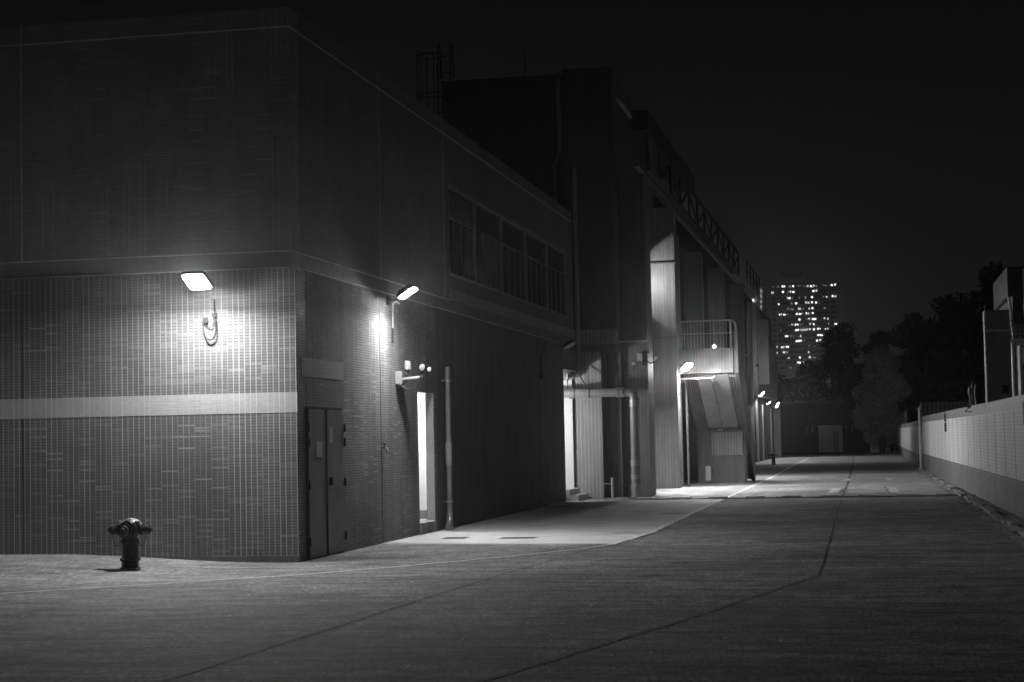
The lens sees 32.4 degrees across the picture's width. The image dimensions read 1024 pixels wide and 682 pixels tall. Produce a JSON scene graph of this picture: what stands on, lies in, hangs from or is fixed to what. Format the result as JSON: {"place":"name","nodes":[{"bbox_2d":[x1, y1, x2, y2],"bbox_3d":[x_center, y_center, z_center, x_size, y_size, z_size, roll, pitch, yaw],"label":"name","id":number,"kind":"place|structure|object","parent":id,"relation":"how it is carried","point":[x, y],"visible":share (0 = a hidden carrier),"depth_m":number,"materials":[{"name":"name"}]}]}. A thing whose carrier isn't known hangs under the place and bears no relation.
{"place":"outdoors","nodes":[
{"label":"outdoors","id":0,"kind":"place"},
{"bbox_2d":[0,444,1023,681],"bbox_3d":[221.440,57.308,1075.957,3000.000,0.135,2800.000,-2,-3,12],"label":"ground","id":1,"kind":"structure","parent":0,"point":[916,589],"depth_m":17.20,"materials":[{"name":"concrete"}]},
{"bbox_2d":[107,518,152,570],"bbox_3d":[-5.060,2.695,23.320,0.506,0.688,0.453,1,-4,-30],"label":"fire hydrant","id":2,"kind":"object","parent":1,"relation":"on","point":[130,532],"visible":1,"depth_m":23.22,"materials":[{"name":"metal"}]},
{"bbox_2d":[0,7,588,562],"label":"warehouse","id":3,"kind":"structure","parent":1,"relation":"on","point":[304,195],"depth_m":25.51,"materials":[{"name":"tile"}]},
{"bbox_2d":[181,270,216,340],"bbox_3d":[-4.349,-0.489,24.636,0.398,0.944,0.840,-1,-3,4],"label":"floodlight","id":4,"kind":"object","parent":3,"relation":"attached to","point":[196,280],"visible":1,"depth_m":24.43,"materials":[{"name":"metal"}]},
{"bbox_2d":[307,409,326,557],"bbox_3d":[-2.802,2.040,25.347,0.052,2.110,0.812,-2,-3,12],"label":"door leaf","id":5,"kind":"structure","parent":3,"relation":"in","point":[316,434],"depth_m":25.31,"materials":[{"name":"grey paint"}]},
{"bbox_2d":[325,410,346,553],"bbox_3d":[-2.613,2.082,26.168,0.090,2.110,0.836,-2,-3,12],"label":"door leaf","id":6,"kind":"structure","parent":3,"relation":"in","point":[335,443],"depth_m":26.12,"materials":[{"name":"grey paint"}]},
{"bbox_2d":[386,284,417,341],"bbox_3d":[-1.854,-0.456,29.193,0.412,0.906,1.130,0,-3,-23],"label":"floodlight","id":7,"kind":"object","parent":3,"relation":"attached to","point":[406,291],"visible":1,"depth_m":28.93,"materials":[{"name":"metal"}]},
{"bbox_2d":[395,361,431,389],"bbox_3d":[-1.679,0.585,29.704,0.600,0.494,0.543,-2,-3,12],"label":"security camera","id":8,"kind":"object","parent":3,"relation":"attached to","point":[401,378],"visible":1,"depth_m":29.70,"materials":[{"name":"metal"}]},
{"bbox_2d":[416,43,453,124],"bbox_3d":[-2.048,-5.768,48.918,1.155,5.158,0.784,0,-4,-25],"label":"cage ladder","id":9,"kind":"object","parent":3,"relation":"on","point":[440,57],"visible":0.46,"depth_m":49.06,"materials":[{"name":"black metal"}]},
{"bbox_2d":[441,367,453,529],"bbox_3d":[-1.196,2.014,32.758,0.186,3.076,0.274,-1,-3,-6],"label":"downpipe","id":10,"kind":"object","parent":3,"relation":"attached to","point":[449,524],"visible":0.99,"depth_m":32.78,"materials":[{"name":"metal"}]},
{"bbox_2d":[448,181,568,317],"bbox_3d":[0.096,-1.856,40.824,0.120,1.820,13.480,-2,-3,12],"label":"ribbon window","id":11,"kind":"structure","parent":3,"relation":"in","point":[489,249],"depth_m":39.32,"materials":[{"name":"black glass"}]},
{"bbox_2d":[540,339,576,377],"bbox_3d":[1.034,0.445,43.636,0.446,1.003,1.936,-3,-4,32],"label":"floodlight","id":12,"kind":"object","parent":3,"relation":"attached to","point":[568,344],"visible":1,"depth_m":44.03,"materials":[{"name":"metal"}]},
{"bbox_2d":[564,364,641,498],"bbox_3d":[2.281,2.265,47.623,2.490,4.003,0.455,-2,-3,14],"label":"elbow pipe","id":13,"kind":"object","parent":3,"relation":"attached to","point":[634,405],"visible":0.98,"depth_m":47.29,"materials":[{"name":"metal"}]},
{"bbox_2d":[10,544,610,592],"bbox_3d":[-3.648,2.966,22.386,13.810,0.001,1.742,1,-4,-35],"label":"road marking","id":14,"kind":"object","parent":1,"relation":"on","point":[322,572],"visible":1,"depth_m":22.34,"materials":[{"name":"paint"}]},
{"bbox_2d":[155,547,596,681],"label":"road joint","id":15,"kind":"object","parent":1,"relation":"on","point":[348,621],"visible":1,"depth_m":15.80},
{"bbox_2d":[498,543,536,543],"bbox_3d":[-0.472,3.216,27.954,4.147,0.001,0.041,-2,-3,20],"label":"road joint","id":16,"kind":"object","parent":1,"relation":"on","point":[517,543],"visible":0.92,"depth_m":27.75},
{"bbox_2d":[381,499,718,543],"bbox_3d":[1.499,3.676,36.788,4.400,0.001,18.650,-2,-3,12],"label":"concrete apron","id":17,"kind":"object","parent":1,"relation":"on","point":[594,522],"visible":0.8,"depth_m":33.77,"materials":[{"name":"grey concrete"}]},
{"bbox_2d":[442,537,468,538],"bbox_3d":[-0.950,3.329,29.750,0.400,0.014,0.360,-2,-3,12],"label":"drain cover","id":18,"kind":"object","parent":17,"relation":"on","point":[455,537],"visible":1,"depth_m":29.70,"materials":[{"name":"metal"}]},
{"bbox_2d":[499,537,537,538],"bbox_3d":[0.115,3.286,29.370,0.610,0.014,0.360,-2,-3,12],"label":"drain cover","id":19,"kind":"object","parent":17,"relation":"on","point":[518,537],"visible":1,"depth_m":29.26,"materials":[{"name":"metal"}]},
{"bbox_2d":[603,478,613,497],"bbox_3d":[2.630,3.993,47.810,0.289,0.560,0.080,-2,-3,12],"label":"vent pipe","id":20,"kind":"object","parent":17,"relation":"on","point":[612,487],"visible":1,"depth_m":47.76,"materials":[{"name":"metal"}]},
{"bbox_2d":[610,499,723,543],"bbox_3d":[3.560,3.587,36.085,0.310,0.001,18.606,-2,-3,12],"label":"road marking","id":21,"kind":"object","parent":17,"relation":"on","point":[672,522],"visible":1,"depth_m":32.77,"materials":[{"name":"paint"}]},
{"bbox_2d":[442,67,781,497],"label":"tall block","id":22,"kind":"structure","parent":1,"relation":"on","point":[630,227],"depth_m":48.95,"materials":[{"name":"concrete"}]},
{"bbox_2d":[568,168,580,379],"bbox_3d":[1.494,-1.830,48.349,0.715,5.848,0.192,-2,-3,12],"label":"downpipe","id":23,"kind":"object","parent":22,"relation":"attached to","point":[576,265],"visible":0.93,"depth_m":48.22,"materials":[{"name":"plastic"}]},
{"bbox_2d":[616,98,631,149],"bbox_3d":[3.244,-6.218,50.665,0.080,1.040,2.800,-2,-3,12],"label":"louvre window","id":24,"kind":"structure","parent":22,"relation":"in","point":[623,115],"depth_m":50.58,"materials":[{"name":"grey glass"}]},
{"bbox_2d":[632,351,657,365],"bbox_3d":[3.672,0.480,48.422,0.733,0.400,0.318,-2,-3,12],"label":"security camera","id":25,"kind":"object","parent":22,"relation":"attached to","point":[640,357],"visible":1,"depth_m":48.42,"materials":[{"name":"metal"}]},
{"bbox_2d":[646,304,649,352],"bbox_3d":[3.754,-0.339,48.584,0.069,1.350,0.070,-2,-3,12],"label":"cable pipe","id":26,"kind":"object","parent":22,"relation":"attached to","point":[648,342],"visible":1,"depth_m":48.55,"materials":[{"name":"plastic"}]},
{"bbox_2d":[676,235,680,348],"bbox_3d":[5.878,-1.667,62.768,0.240,4.200,0.200,-2,-3,12],"label":"wall pipe","id":27,"kind":"object","parent":22,"relation":"attached to","point":[678,283],"depth_m":62.69,"materials":[{"name":"metal"}]},
{"bbox_2d":[678,362,692,396],"bbox_3d":[5.486,1.222,55.995,0.443,1.092,0.440,-4,-4,36],"label":"floodlight","id":28,"kind":"object","parent":22,"relation":"attached to","point":[686,366],"visible":1,"depth_m":55.91,"materials":[{"name":"metal"}]},
{"bbox_2d":[633,132,759,296],"bbox_3d":[8.796,-4.365,75.929,0.720,1.340,48.410,-2,-3,12],"label":"pipe gantry","id":29,"kind":"object","parent":22,"relation":"attached to","point":[683,213],"visible":1,"depth_m":64.32,"materials":[{"name":"metal"}]},
{"bbox_2d":[746,302,753,408],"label":"wall pipe","id":30,"kind":"object","parent":22,"relation":"attached to","point":[749,354],"depth_m":97.31,"materials":[{"name":"plastic"}]},
{"bbox_2d":[476,575,816,681],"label":"road joint","id":31,"kind":"object","parent":1,"relation":"on","point":[634,633],"visible":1,"depth_m":14.57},
{"bbox_2d":[678,319,755,486],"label":"staircase","id":32,"kind":"structure","parent":1,"relation":"on","point":[726,454],"depth_m":59.26,"materials":[{"name":"metal"}]},
{"bbox_2d":[682,376,723,430],"bbox_3d":[6.449,2.113,58.798,1.092,1.787,4.115,-2,-3,12],"label":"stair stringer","id":33,"kind":"object","parent":32,"relation":"attached to","point":[710,378],"visible":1,"depth_m":57.79,"materials":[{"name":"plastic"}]},
{"bbox_2d":[746,283,763,312],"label":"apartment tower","id":34,"kind":"structure","parent":1,"relation":"on","point":[757,299],"depth_m":796.19,"materials":[{"name":"grey concrete"}]},
{"bbox_2d":[774,373,793,401],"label":"tree","id":35,"kind":"object","parent":1,"relation":"on","point":[780,380],"visible":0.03,"depth_m":232.00,"materials":[{"name":"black plant"}]},
{"bbox_2d":[762,272,839,398],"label":"apartment tower","id":36,"kind":"structure","parent":1,"relation":"on","point":[800,311],"depth_m":920.33,"materials":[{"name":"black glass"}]},
{"bbox_2d":[634,493,971,499],"bbox_3d":[7.438,4.020,45.357,8.585,0.080,0.500,-2,-3,12],"label":"drain channel","id":37,"kind":"object","parent":1,"relation":"on","point":[797,496],"visible":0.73,"depth_m":45.21,"materials":[{"name":"metal"}]},
{"bbox_2d":[778,361,839,402],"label":"tree","id":38,"kind":"object","parent":1,"relation":"on","point":[792,392],"visible":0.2,"depth_m":226.39,"materials":[{"name":"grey plant"}]},
{"bbox_2d":[780,401,869,453],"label":"end building","id":39,"kind":"structure","parent":1,"relation":"on","point":[815,427],"depth_m":143.69,"materials":[{"name":"concrete"}]},
{"bbox_2d":[819,426,841,451],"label":"doorway","id":40,"kind":"structure","parent":39,"relation":"in","point":[825,432],"depth_m":143.42,"materials":[{"name":"grey metal"}]},
{"bbox_2d":[833,431,838,451],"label":"wicket door","id":41,"kind":"structure","parent":39,"relation":"in","point":[835,433],"depth_m":143.25,"materials":[{"name":"metal"}]},
{"bbox_2d":[795,323,861,401],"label":"tree","id":42,"kind":"object","parent":1,"relation":"on","point":[832,360],"visible":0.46,"depth_m":215.45,"materials":[{"name":"black plant"}]},
{"bbox_2d":[818,498,841,574],"bbox_3d":[5.970,3.344,32.558,0.040,0.001,24.761,-2,-3,11],"label":"road joint","id":43,"kind":"object","parent":1,"relation":"on","point":[829,539],"visible":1,"depth_m":27.16,"materials":[{"name":"black asphalt"}]},
{"bbox_2d":[827,322,861,400],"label":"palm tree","id":44,"kind":"object","parent":1,"relation":"on","point":[846,359],"visible":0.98,"depth_m":210.26,"materials":[{"name":"grey plant"}]},
{"bbox_2d":[845,329,910,445],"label":"tree","id":45,"kind":"object","parent":1,"relation":"on","point":[883,339],"visible":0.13,"depth_m":210.26,"materials":[{"name":"black plant"}]},
{"bbox_2d":[870,444,890,452],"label":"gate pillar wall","id":46,"kind":"structure","parent":1,"relation":"on","point":[874,449],"depth_m":142.73,"materials":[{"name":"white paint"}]},
{"bbox_2d":[894,420,922,467],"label":"boundary wall","id":47,"kind":"structure","parent":1,"relation":"on","point":[907,445],"depth_m":96.06,"materials":[{"name":"tile"}]},
{"bbox_2d":[888,310,937,411],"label":"tree","id":48,"kind":"object","parent":1,"relation":"on","point":[908,324],"visible":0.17,"depth_m":203.60,"materials":[{"name":"black plant"}]},
{"bbox_2d":[898,321,973,422],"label":"tree","id":49,"kind":"object","parent":1,"relation":"on","point":[942,367],"visible":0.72,"depth_m":145.43,"materials":[{"name":"black plant"}]},
{"bbox_2d":[916,399,971,415],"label":"shed","id":50,"kind":"structure","parent":1,"relation":"on","point":[930,408],"depth_m":86.13,"materials":[{"name":"metal"}]},
{"bbox_2d":[909,291,981,401],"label":"tree","id":51,"kind":"object","parent":1,"relation":"on","point":[946,318],"visible":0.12,"depth_m":199.21,"materials":[{"name":"black plant"}]},
{"bbox_2d":[950,319,985,404],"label":"tree","id":52,"kind":"object","parent":1,"relation":"on","point":[969,339],"visible":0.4,"depth_m":158.58,"materials":[{"name":"black plant"}]},
{"bbox_2d":[915,470,1023,546],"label":"gutter","id":53,"kind":"object","parent":1,"relation":"on","point":[1003,529],"visible":0.33,"depth_m":34.43,"materials":[{"name":"concrete"}]},
{"bbox_2d":[912,468,1023,545],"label":"gutter debris","id":54,"kind":"object","parent":53,"relation":"on","point":[980,512],"visible":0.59,"depth_m":36.25,"materials":[{"name":"concrete"}]},
{"bbox_2d":[916,467,1023,536],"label":"kerb","id":55,"kind":"structure","parent":1,"relation":"on","point":[1012,524],"depth_m":36.99,"materials":[{"name":"concrete"}]},
{"bbox_2d":[922,394,1023,518],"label":"boundary wall","id":56,"kind":"structure","parent":1,"relation":"on","point":[978,450],"depth_m":41.43,"materials":[{"name":"tile"}]},
{"bbox_2d":[918,408,921,468],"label":"post","id":57,"kind":"object","parent":56,"relation":"attached to","point":[920,441],"visible":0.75,"depth_m":74.79,"materials":[{"name":"white paint"}]},
{"bbox_2d":[944,414,946,431],"bbox_3d":[13.936,2.625,56.594,0.070,0.580,0.100,-2,-3,12],"label":"conduit","id":58,"kind":"object","parent":56,"relation":"attached to","point":[945,428],"visible":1,"depth_m":56.57,"materials":[{"name":"metal"}]},
{"bbox_2d":[965,382,975,411],"bbox_3d":[11.623,1.455,44.607,0.172,0.810,0.418,-4,-4,36],"label":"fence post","id":59,"kind":"object","parent":56,"relation":"on","point":[969,406],"visible":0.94,"depth_m":44.63,"materials":[{"name":"metal"}]},
{"bbox_2d":[1001,385,1008,397],"bbox_3d":[9.758,1.001,34.844,0.140,0.264,0.083,-2,-3,12],"label":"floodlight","id":60,"kind":"object","parent":56,"relation":"on","point":[1004,389],"visible":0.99,"depth_m":34.82,"materials":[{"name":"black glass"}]},
{"bbox_2d":[1022,401,1023,424],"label":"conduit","id":61,"kind":"object","parent":56,"relation":"attached to","point":[1023,411],"visible":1,"depth_m":31.57,"materials":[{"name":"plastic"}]},
{"bbox_2d":[942,261,1010,401],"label":"tree","id":62,"kind":"object","parent":1,"relation":"on","point":[985,293],"visible":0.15,"depth_m":182.94,"materials":[{"name":"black plant"}]},
{"bbox_2d":[975,334,1023,402],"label":"tree","id":63,"kind":"object","parent":1,"relation":"on","point":[980,366],"visible":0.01,"depth_m":154.90,"materials":[{"name":"black plant"}]},
{"bbox_2d":[993,266,1023,396],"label":"site office","id":64,"kind":"structure","parent":1,"relation":"on","point":[1008,285],"depth_m":47.80,"materials":[{"name":"metal"}]},
{"bbox_2d":[0,0,1023,430],"label":"sky","id":65,"kind":"structure","parent":0,"point":[877,146],"materials":[{"name":"black"}]},
{"bbox_2d":[608,452,945,499],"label":"road","id":66,"kind":"structure","parent":0,"point":[819,474],"depth_m":62.73,"materials":[{"name":"concrete"}]},
{"bbox_2d":[728,458,808,497],"bbox_3d":[12.626,5.924,81.125,0.294,0.001,71.602,-2,-3,11],"label":"road marking","id":67,"kind":"object","parent":66,"relation":"on","point":[735,493],"visible":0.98,"depth_m":61.33,"materials":[{"name":"paint"}]},
{"bbox_2d":[768,452,778,464],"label":"fire hydrant","id":68,"kind":"object","parent":66,"relation":"on","point":[773,455],"visible":0.99,"depth_m":95.11,"materials":[{"name":"metal"}]},
{"bbox_2d":[828,488,840,492],"bbox_3d":[9.152,4.243,49.930,0.300,0.001,4.600,-2,-3,12],"label":"road patch","id":69,"kind":"object","parent":66,"relation":"on","point":[834,490],"visible":1,"depth_m":49.97,"materials":[{"name":"grey concrete"}]},
{"bbox_2d":[841,456,853,495],"bbox_3d":[16.518,6.094,85.632,0.180,0.001,81.203,-2,-3,11],"label":"road joint","id":70,"kind":"object","parent":66,"relation":"on","point":[843,494],"visible":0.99,"depth_m":63.53,"materials":[{"name":"grey concrete"}]},
{"bbox_2d":[838,488,887,492],"bbox_3d":[10.024,4.235,49.956,1.800,0.001,4.200,-2,-3,12],"label":"road patch","id":71,"kind":"object","parent":66,"relation":"on","point":[860,490],"visible":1,"depth_m":49.75,"materials":[{"name":"concrete"}]},
{"bbox_2d":[850,347,912,452],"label":"tree","id":72,"kind":"object","parent":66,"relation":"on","point":[878,392],"visible":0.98,"depth_m":135.59,"materials":[{"name":"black plant"}]},
{"bbox_2d":[886,487,900,492],"bbox_3d":[10.693,4.186,49.462,0.298,0.001,4.707,-2,-3,10],"label":"road patch","id":73,"kind":"object","parent":66,"relation":"on","point":[893,490],"visible":1,"depth_m":49.02,"materials":[{"name":"grey concrete"}]},
{"bbox_2d":[983,303,1012,402],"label":"grey tower","id":74,"kind":"structure","parent":0,"point":[997,348],"depth_m":44.67,"materials":[{"name":"grey metal"}]}
]}

